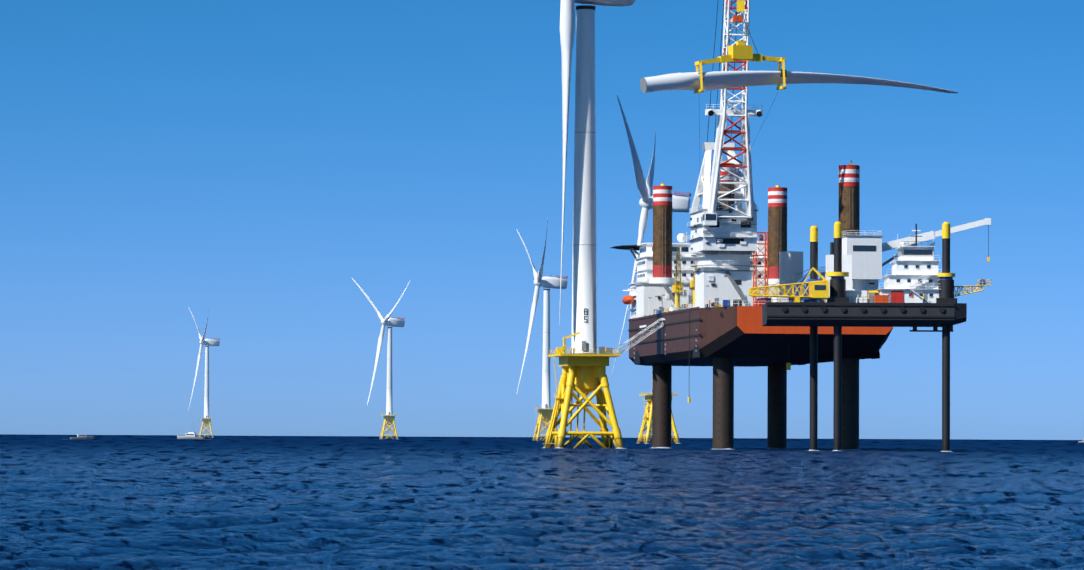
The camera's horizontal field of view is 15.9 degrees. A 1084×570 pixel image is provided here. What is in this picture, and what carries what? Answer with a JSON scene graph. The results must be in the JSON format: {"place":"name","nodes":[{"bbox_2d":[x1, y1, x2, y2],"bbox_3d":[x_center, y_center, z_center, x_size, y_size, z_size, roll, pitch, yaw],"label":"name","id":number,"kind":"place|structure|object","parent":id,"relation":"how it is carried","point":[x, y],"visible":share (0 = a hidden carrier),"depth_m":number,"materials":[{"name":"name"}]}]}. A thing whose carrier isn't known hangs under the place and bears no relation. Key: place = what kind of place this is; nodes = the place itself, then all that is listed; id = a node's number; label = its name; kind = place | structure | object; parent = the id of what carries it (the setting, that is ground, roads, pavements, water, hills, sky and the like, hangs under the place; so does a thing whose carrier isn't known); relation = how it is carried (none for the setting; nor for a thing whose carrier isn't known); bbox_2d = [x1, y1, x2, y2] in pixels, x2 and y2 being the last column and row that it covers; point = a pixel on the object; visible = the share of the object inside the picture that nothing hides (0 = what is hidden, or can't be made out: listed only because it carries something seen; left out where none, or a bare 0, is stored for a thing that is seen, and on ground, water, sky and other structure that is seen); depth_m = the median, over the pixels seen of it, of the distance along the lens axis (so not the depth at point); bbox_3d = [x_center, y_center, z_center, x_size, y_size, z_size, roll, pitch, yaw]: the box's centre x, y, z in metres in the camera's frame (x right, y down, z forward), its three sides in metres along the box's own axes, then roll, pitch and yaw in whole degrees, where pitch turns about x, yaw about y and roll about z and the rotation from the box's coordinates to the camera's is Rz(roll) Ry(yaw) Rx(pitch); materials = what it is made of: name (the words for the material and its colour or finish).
{"place":"outdoors","nodes":[
{"label":"outdoors","id":0,"kind":"place"},
{"bbox_2d":[0,436,1083,569],"bbox_3d":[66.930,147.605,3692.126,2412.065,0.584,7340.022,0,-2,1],"label":"sea","id":1,"kind":"structure","parent":0,"point":[134,502],"depth_m":138.76,"materials":[{"name":"blue liquid"}]},
{"bbox_2d":[70,434,93,438],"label":"boat","id":2,"kind":"object","parent":1,"relation":"on","point":[82,437],"visible":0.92,"depth_m":1999.83,"materials":[{"name":"white metal"}]},
{"bbox_2d":[177,421,203,438],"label":"boat","id":3,"kind":"object","parent":1,"relation":"on","point":[190,435],"visible":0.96,"depth_m":2398.84,"materials":[{"name":"white metal"}]},
{"bbox_2d":[188,307,219,437],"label":"wind turbine","id":4,"kind":"object","parent":1,"relation":"on","point":[206,420],"visible":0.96,"depth_m":4167.05,"materials":[{"name":"white metal"}]},
{"bbox_2d":[352,278,409,438],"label":"wind turbine","id":5,"kind":"object","parent":1,"relation":"on","point":[389,416],"visible":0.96,"depth_m":3398.69,"materials":[{"name":"white metal"}]},
{"bbox_2d":[516,221,567,440],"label":"wind turbine","id":6,"kind":"object","parent":1,"relation":"on","point":[544,416],"visible":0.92,"depth_m":2504.80,"materials":[{"name":"white metal"}]},
{"bbox_2d":[543,0,634,448],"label":"wind turbine","id":7,"kind":"object","parent":1,"relation":"on","point":[583,363],"visible":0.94,"depth_m":857.70,"materials":[{"name":"white metal"}]},
{"bbox_2d":[612,95,690,443],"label":"wind turbine","id":8,"kind":"object","parent":1,"relation":"on","point":[680,203],"visible":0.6,"depth_m":1646.60,"materials":[{"name":"white metal"}]},
{"bbox_2d":[652,181,671,447],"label":"leg","id":9,"kind":"object","parent":1,"relation":"in","point":[662,373],"visible":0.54,"depth_m":900.39,"materials":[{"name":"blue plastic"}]},
{"bbox_2d":[713,158,734,448],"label":"leg","id":10,"kind":"object","parent":1,"relation":"in","point":[723,402],"visible":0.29,"depth_m":824.24,"materials":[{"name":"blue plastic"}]},
{"bbox_2d":[611,0,892,366],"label":"jackup vessel","id":11,"kind":"object","parent":10,"relation":"on","point":[742,336],"visible":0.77,"depth_m":821.57,"materials":[{"name":"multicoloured metal"}]},
{"bbox_2d":[640,0,957,195],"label":"lifted blade","id":12,"kind":"object","parent":11,"relation":"hanging from","point":[696,82],"visible":0.96,"depth_m":808.78,"materials":[{"name":"grey plastic"}]},
{"bbox_2d":[613,186,990,402],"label":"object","id":13,"kind":"object","parent":11,"relation":"attached to","point":[865,251],"visible":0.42,"depth_m":820.48,"materials":[{"name":"orange"}]},
{"bbox_2d":[766,183,786,448],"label":"leg","id":14,"kind":"object","parent":1,"relation":"in","point":[777,374],"visible":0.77,"depth_m":904.21,"materials":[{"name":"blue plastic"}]},
{"bbox_2d":[839,160,859,449],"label":"leg","id":15,"kind":"object","parent":1,"relation":"in","point":[849,196],"visible":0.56,"depth_m":828.71,"materials":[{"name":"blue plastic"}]},
{"bbox_2d":[749,222,990,451],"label":"liftboat","id":16,"kind":"object","parent":1,"relation":"on","point":[918,290],"visible":1,"depth_m":755.57,"materials":[{"name":"black metal"}]},
{"bbox_2d":[0,0,1083,439],"label":"sky","id":17,"kind":"structure","parent":0,"point":[241,162],"materials":[{"name":"blue"}]}
]}

